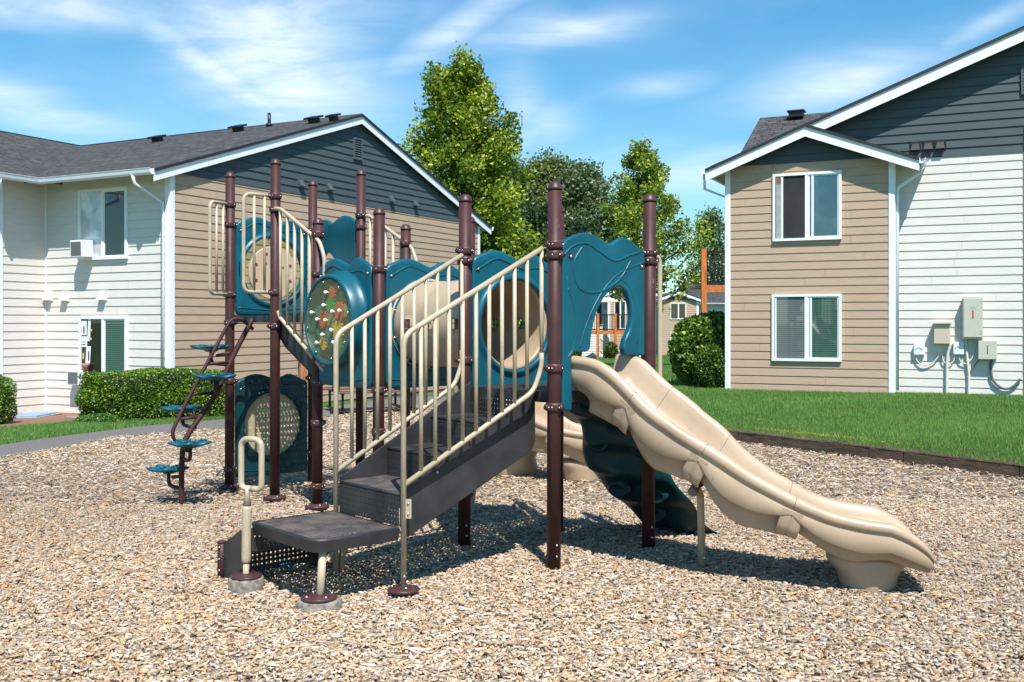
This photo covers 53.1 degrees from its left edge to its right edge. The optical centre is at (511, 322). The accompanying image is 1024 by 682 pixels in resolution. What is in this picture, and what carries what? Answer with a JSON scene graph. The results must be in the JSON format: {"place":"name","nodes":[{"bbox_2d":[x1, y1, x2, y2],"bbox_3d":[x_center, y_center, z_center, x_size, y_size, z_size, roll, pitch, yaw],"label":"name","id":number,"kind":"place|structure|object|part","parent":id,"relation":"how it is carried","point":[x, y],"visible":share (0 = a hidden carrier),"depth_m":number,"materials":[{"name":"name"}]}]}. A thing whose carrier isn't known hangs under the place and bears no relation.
{"place":"outdoors","nodes":[
{"label":"outdoors","id":0,"kind":"place"},
{"bbox_2d":[0,396,446,456],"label":"asphalt path","id":1,"kind":"structure","parent":0,"point":[33,445],"depth_m":16.21,"materials":[{"name":"grey asphalt"}]},
{"bbox_2d":[1,373,1019,465],"bbox_3d":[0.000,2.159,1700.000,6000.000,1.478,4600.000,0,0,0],"label":"lawn ground","id":2,"kind":"structure","parent":0,"point":[452,393],"depth_m":16.18,"materials":[{"name":"green plant"}]},
{"bbox_2d":[0,412,83,426],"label":"bark bed","id":3,"kind":"object","parent":2,"relation":"on","point":[46,419],"visible":0.37,"depth_m":20.16,"materials":[{"name":"brown soil"}]},
{"bbox_2d":[0,374,17,423],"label":"clipped shrub","id":4,"kind":"object","parent":3,"relation":"on","point":[7,401],"visible":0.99,"depth_m":18.72,"materials":[{"name":"green plant"}]},
{"bbox_2d":[12,412,55,417],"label":"concrete slab","id":5,"kind":"structure","parent":3,"relation":"on","point":[34,414],"depth_m":21.11,"materials":[{"name":"white concrete"}]},
{"bbox_2d":[64,415,78,417],"bbox_3d":[-8.830,1.907,20.735,0.460,0.045,0.314,0,0,0],"label":"flat stone","id":6,"kind":"object","parent":3,"relation":"on","point":[74,416],"visible":0.64,"depth_m":20.61,"materials":[{"name":"stone"}]},
{"bbox_2d":[74,413,120,421],"bbox_3d":[-7.774,1.830,19.237,0.812,0.272,0.664,0,0,28],"label":"shrub","id":7,"kind":"object","parent":2,"relation":"on","point":[107,417],"visible":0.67,"depth_m":19.09,"materials":[{"name":"green plant"}]},
{"bbox_2d":[73,367,224,419],"bbox_3d":[-7.210,1.478,20.740,1.227,1.164,3.035,0,0,42],"label":"clipped hedge","id":8,"kind":"object","parent":2,"relation":"on","point":[142,393],"visible":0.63,"depth_m":20.07,"materials":[{"name":"green plant"}]},
{"bbox_2d":[0,400,355,444],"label":"verge grass","id":9,"kind":"structure","parent":2,"relation":"on","point":[20,433],"depth_m":17.40,"materials":[{"name":"green plant"}]},
{"bbox_2d":[0,113,493,413],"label":"apartment building","id":10,"kind":"structure","parent":2,"relation":"on","point":[133,293],"depth_m":22.26,"materials":[{"name":"beige paint"}]},
{"bbox_2d":[67,370,84,384],"bbox_3d":[-9.327,1.177,21.932,0.356,0.304,0.211,0,0,27],"label":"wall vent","id":11,"kind":"object","parent":10,"relation":"attached to","point":[72,377],"depth_m":21.84,"materials":[{"name":"white plastic"}]},
{"bbox_2d":[81,363,89,371],"bbox_3d":[-9.116,0.958,21.897,0.170,0.170,0.166,0,0,0],"label":"pot","id":12,"kind":"object","parent":11,"relation":"on","point":[85,367],"visible":0.94,"depth_m":21.84,"materials":[{"name":"red"}]},
{"bbox_2d":[70,240,93,257],"bbox_3d":[-9.157,-1.571,21.789,0.366,0.368,0.320,0,0,27],"label":"window air conditioner","id":13,"kind":"object","parent":10,"relation":"attached to","point":[81,248],"depth_m":21.68,"materials":[{"name":"white plastic"}]},
{"bbox_2d":[77,186,128,260],"bbox_3d":[-8.685,-2.094,21.740,1.462,1.509,0.521,0,0,27],"label":"window","id":14,"kind":"structure","parent":10,"relation":"in","point":[103,214],"depth_m":21.70,"materials":[{"name":"white plastic"}]},
{"bbox_2d":[79,316,128,377],"bbox_3d":[-8.673,0.594,21.734,1.435,1.456,0.510,0,0,27],"label":"window","id":15,"kind":"structure","parent":10,"relation":"in","point":[103,340],"depth_m":21.70,"materials":[{"name":"white plastic"}]},
{"bbox_2d":[298,361,306,381],"bbox_3d":[-4.174,1.311,20.242,0.219,1.320,0.156,0,0,-37],"label":"wooden post","id":16,"kind":"object","parent":2,"relation":"on","point":[302,371],"visible":0.06,"depth_m":20.22,"materials":[{"name":"red wood"}]},
{"bbox_2d":[323,385,418,413],"bbox_3d":[-3.173,1.560,22.824,2.050,0.760,1.850,0,0,-22],"label":"picnic table","id":17,"kind":"object","parent":2,"relation":"on","point":[343,393],"visible":0.21,"depth_m":22.40,"materials":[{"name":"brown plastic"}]},
{"bbox_2d":[397,41,547,328],"bbox_3d":[-2.228,-4.483,40.949,7.616,13.592,7.987,0,0,0],"label":"lime tree","id":18,"kind":"object","parent":2,"relation":"on","point":[469,149],"visible":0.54,"depth_m":39.92,"materials":[{"name":"green plant"}]},
{"bbox_2d":[491,154,538,326],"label":"poplar tree","id":19,"kind":"object","parent":2,"relation":"on","point":[515,178],"visible":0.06,"depth_m":96.93,"materials":[{"name":"green plant"}]},
{"bbox_2d":[493,189,547,328],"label":"evergreen tree","id":20,"kind":"object","parent":2,"relation":"on","point":[535,217],"visible":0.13,"depth_m":94.37,"materials":[{"name":"green plant"}]},
{"bbox_2d":[523,146,574,262],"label":"poplar tree","id":21,"kind":"object","parent":2,"relation":"on","point":[548,169],"visible":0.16,"depth_m":98.93,"materials":[{"name":"green plant"}]},
{"bbox_2d":[564,411,579,423],"bbox_3d":[1.396,1.521,15.817,0.142,0.238,2.185,0,0,-28],"label":"landscape timber","id":22,"kind":"object","parent":2,"relation":"on","point":[570,416],"visible":0.04,"depth_m":16.49,"materials":[{"name":"brown wood"}]},
{"bbox_2d":[572,352,582,356],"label":"shrub","id":23,"kind":"object","parent":2,"relation":"on","point":[577,353],"visible":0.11,"depth_m":65.59,"materials":[{"name":"green plant"}]},
{"bbox_2d":[546,156,616,238],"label":"poplar tree","id":24,"kind":"object","parent":2,"relation":"on","point":[585,191],"visible":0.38,"depth_m":96.73,"materials":[{"name":"green plant"}]},
{"bbox_2d":[564,213,599,238],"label":"evergreen tree","id":25,"kind":"object","parent":2,"relation":"on","point":[585,228],"visible":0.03,"depth_m":92.59,"materials":[{"name":"green plant"}]},
{"bbox_2d":[581,296,607,356],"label":"building","id":26,"kind":"structure","parent":2,"relation":"on","point":[602,309],"depth_m":73.98,"materials":[{"name":"beige paint"}]},
{"bbox_2d":[596,302,607,324],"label":"window","id":27,"kind":"structure","parent":26,"relation":"in","point":[603,307],"depth_m":73.97,"materials":[{"name":"white plastic"}]},
{"bbox_2d":[591,313,626,358],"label":"wooden balcony","id":28,"kind":"structure","parent":2,"relation":"on","point":[597,332],"depth_m":69.00,"materials":[{"name":"orange wood"}]},
{"bbox_2d":[601,297,620,301],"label":"patio umbrella","id":29,"kind":"object","parent":28,"relation":"on","point":[605,299],"visible":0.49,"depth_m":69.65,"materials":[{"name":"white fabric"}]},
{"bbox_2d":[603,341,618,358],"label":"shrub","id":30,"kind":"object","parent":2,"relation":"on","point":[611,348],"visible":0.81,"depth_m":65.69,"materials":[{"name":"green plant"}]},
{"bbox_2d":[591,190,642,246],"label":"evergreen tree","id":31,"kind":"object","parent":2,"relation":"on","point":[607,234],"visible":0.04,"depth_m":94.99,"materials":[{"name":"green plant"}]},
{"bbox_2d":[605,291,640,357],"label":"building","id":32,"kind":"structure","parent":2,"relation":"on","point":[613,308],"depth_m":72.97,"materials":[{"name":"beige paint"}]},
{"bbox_2d":[614,301,625,328],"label":"window","id":33,"kind":"structure","parent":32,"relation":"in","point":[619,309],"depth_m":72.97,"materials":[{"name":"white plastic"}]},
{"bbox_2d":[590,134,720,358],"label":"birch tree","id":34,"kind":"object","parent":2,"relation":"on","point":[642,159],"visible":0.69,"depth_m":45.46,"materials":[{"name":"green plant"}]},
{"bbox_2d":[656,291,700,354],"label":"building","id":35,"kind":"structure","parent":2,"relation":"on","point":[682,308],"depth_m":87.98,"materials":[{"name":"beige paint"}]},
{"bbox_2d":[670,303,685,318],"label":"window","id":36,"kind":"structure","parent":35,"relation":"in","point":[678,310],"depth_m":87.97,"materials":[{"name":"white plastic"}]},
{"bbox_2d":[666,309,724,385],"bbox_3d":[4.820,0.658,24.592,2.133,1.968,2.104,0,0,0],"label":"rhododendron","id":37,"kind":"object","parent":2,"relation":"on","point":[691,336],"visible":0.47,"depth_m":23.95,"materials":[{"name":"green plant"}]},
{"bbox_2d":[679,202,724,285],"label":"young tree","id":38,"kind":"object","parent":2,"relation":"on","point":[719,227],"visible":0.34,"depth_m":94.33,"materials":[{"name":"green plant"}]},
{"bbox_2d":[681,283,724,313],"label":"building","id":39,"kind":"structure","parent":2,"relation":"on","point":[716,301],"depth_m":90.52,"materials":[{"name":"beige paint"}]},
{"bbox_2d":[690,249,724,312],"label":"wooden balcony","id":40,"kind":"structure","parent":2,"relation":"on","point":[704,287],"depth_m":32.50,"materials":[{"name":"orange wood"}]},
{"bbox_2d":[691,344,724,387],"bbox_3d":[4.574,1.034,23.498,0.914,1.115,0.950,0,0,0],"label":"clipped shrub","id":41,"kind":"object","parent":2,"relation":"on","point":[708,366],"visible":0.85,"depth_m":23.20,"materials":[{"name":"green plant"}]},
{"bbox_2d":[725,428,741,442],"bbox_3d":[2.453,1.521,14.107,0.142,0.239,1.840,0,0,-36],"label":"landscape timber","id":42,"kind":"object","parent":2,"relation":"on","point":[735,435],"visible":0.11,"depth_m":13.37,"materials":[{"name":"brown wood"}]},
{"bbox_2d":[739,430,869,459],"bbox_3d":[3.562,1.520,12.536,0.140,0.239,1.979,0,0,-34],"label":"landscape timber","id":43,"kind":"object","parent":2,"relation":"on","point":[829,447],"visible":0.71,"depth_m":12.41,"materials":[{"name":"brown wood"}]},
{"bbox_2d":[758,428,948,447],"bbox_3d":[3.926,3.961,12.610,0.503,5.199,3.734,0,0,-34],"label":"fallen petals","id":44,"kind":"object","parent":2,"relation":"on","point":[823,435],"visible":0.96,"depth_m":12.59,"materials":[{"name":"plant"}]},
{"bbox_2d":[700,26,1023,394],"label":"apartment building","id":45,"kind":"structure","parent":2,"relation":"on","point":[870,239],"depth_m":21.83,"materials":[{"name":"beige paint"}]},
{"bbox_2d":[772,170,841,241],"bbox_3d":[6.438,-2.540,22.365,1.461,1.485,0.489,0,0,25],"label":"window","id":46,"kind":"structure","parent":45,"relation":"in","point":[806,205],"depth_m":22.34,"materials":[{"name":"white plastic"}]},
{"bbox_2d":[772,294,841,361],"bbox_3d":[6.429,0.109,22.369,1.479,1.467,0.496,0,0,25],"label":"window","id":47,"kind":"structure","parent":45,"relation":"in","point":[805,327],"depth_m":22.34,"materials":[{"name":"white plastic"}]},
{"bbox_2d":[914,344,924,354],"bbox_3d":[8.630,0.568,21.701,0.219,0.245,0.103,0,0,25],"label":"telephone box","id":48,"kind":"object","parent":45,"relation":"attached to","point":[919,349],"visible":1,"depth_m":21.66,"materials":[{"name":"white plastic"}]},
{"bbox_2d":[916,352,940,365],"bbox_3d":[8.797,0.766,21.636,0.504,0.304,0.025,0,0,25],"label":"conduit","id":49,"kind":"object","parent":45,"relation":"attached to","point":[930,363],"visible":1,"depth_m":21.62,"materials":[{"name":"grey paint"}]},
{"bbox_2d":[933,322,950,343],"bbox_3d":[9.009,0.217,21.454,0.347,0.450,0.230,0,0,25],"label":"meter box","id":50,"kind":"object","parent":45,"relation":"attached to","point":[941,332],"visible":1,"depth_m":21.39,"materials":[{"name":"beige paint"}]},
{"bbox_2d":[945,344,951,392],"bbox_3d":[9.153,1.014,21.470,0.133,1.167,0.058,0,0,25],"label":"conduit","id":51,"kind":"object","parent":45,"relation":"attached to","point":[946,367],"visible":0.91,"depth_m":21.46,"materials":[{"name":"grey paint"}]},
{"bbox_2d":[941,353,955,363],"bbox_3d":[9.154,0.755,21.470,0.281,0.238,0.025,0,0,25],"label":"conduit","id":52,"kind":"object","parent":45,"relation":"attached to","point":[948,363],"visible":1,"depth_m":21.45,"materials":[{"name":"grey paint"}]},
{"bbox_2d":[953,342,963,354],"bbox_3d":[9.324,0.537,21.378,0.213,0.269,0.103,0,0,25],"label":"telephone box","id":53,"kind":"object","parent":45,"relation":"attached to","point":[958,348],"visible":1,"depth_m":21.34,"materials":[{"name":"white plastic"}]},
{"bbox_2d":[958,340,974,363],"bbox_3d":[9.466,0.615,21.325,0.325,0.503,0.023,0,0,25],"label":"conduit","id":54,"kind":"object","parent":45,"relation":"attached to","point":[972,355],"visible":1,"depth_m":21.27,"materials":[{"name":"grey paint"}]},
{"bbox_2d":[964,339,970,393],"bbox_3d":[9.479,0.983,21.319,0.124,1.293,0.054,0,0,25],"label":"conduit","id":55,"kind":"object","parent":45,"relation":"attached to","point":[968,366],"visible":0.91,"depth_m":21.30,"materials":[{"name":"grey paint"}]},
{"bbox_2d":[963,297,982,338],"bbox_3d":[9.546,-0.103,21.209,0.381,0.865,0.224,0,0,25],"label":"electrical cabinet","id":56,"kind":"object","parent":45,"relation":"attached to","point":[972,317],"visible":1,"depth_m":21.12,"materials":[{"name":"grey metal"}]},
{"bbox_3d":[9.510,-0.103,21.122,0.349,0.805,0.012,0,0,25],"label":"door","id":57,"kind":"part","parent":56,"relation":"part of","materials":[{"name":"grey paint"}]},
{"bbox_2d":[978,341,996,358],"bbox_3d":[9.803,0.563,21.112,0.345,0.381,0.183,0,0,25],"label":"electrical box","id":58,"kind":"object","parent":45,"relation":"attached to","point":[987,349],"visible":1,"depth_m":21.03,"materials":[{"name":"grey paint"}]},
{"bbox_2d":[989,359,1021,389],"bbox_3d":[10.129,1.063,21.018,0.601,0.636,0.050,0,0,25],"label":"conduit","id":59,"kind":"object","parent":45,"relation":"attached to","point":[997,384],"visible":1,"depth_m":21.07,"materials":[{"name":"grey plastic"}]},
{"bbox_2d":[869,445,906,463],"bbox_3d":[4.249,1.520,11.520,0.140,0.240,0.446,0,0,-33],"label":"landscape timber","id":60,"kind":"object","parent":2,"relation":"on","point":[896,454],"visible":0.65,"depth_m":11.48,"materials":[{"name":"brown wood"}]},
{"bbox_2d":[904,449,1019,479],"bbox_3d":[4.735,1.521,10.773,0.142,0.239,1.313,0,0,-33],"label":"landscape timber","id":61,"kind":"object","parent":2,"relation":"on","point":[983,466],"visible":0.68,"depth_m":10.68,"materials":[{"name":"brown wood"}]},
{"bbox_2d":[1020,464,1023,479],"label":"landscape timber","id":62,"kind":"object","parent":2,"relation":"on","point":[1022,471],"visible":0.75,"depth_m":10.16,"materials":[{"name":"brown wood"}]},
{"bbox_2d":[0,403,1023,681],"bbox_3d":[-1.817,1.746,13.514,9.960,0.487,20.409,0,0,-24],"label":"wood chips","id":63,"kind":"object","parent":0,"point":[190,535],"visible":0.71,"depth_m":5.84,"materials":[{"name":"beige wood"}]},
{"bbox_2d":[281,562,291,566],"bbox_3d":[-1.424,1.524,6.461,0.065,0.024,0.070,0,0,0],"label":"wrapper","id":64,"kind":"object","parent":63,"relation":"on","point":[285,563],"visible":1,"depth_m":6.45,"materials":[{"name":"teal plastic"}]},
{"bbox_2d":[146,158,934,615],"bbox_3d":[-0.499,0.106,8.061,4.676,3.145,6.028,0,0,-17],"label":"playground structure","id":65,"kind":"object","parent":63,"relation":"on","point":[638,436],"visible":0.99,"depth_m":6.81,"materials":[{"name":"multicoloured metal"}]},
{"bbox_2d":[0,0,1023,458],"label":"sky","id":66,"kind":"structure","parent":0,"point":[587,78],"materials":[{"name":"blue"}]},
{"bbox_2d":[588,354,1023,465],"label":"lawn grass","id":67,"kind":"structure","parent":0,"point":[995,426],"depth_m":15.45,"materials":[{"name":"green plant"}]}
]}

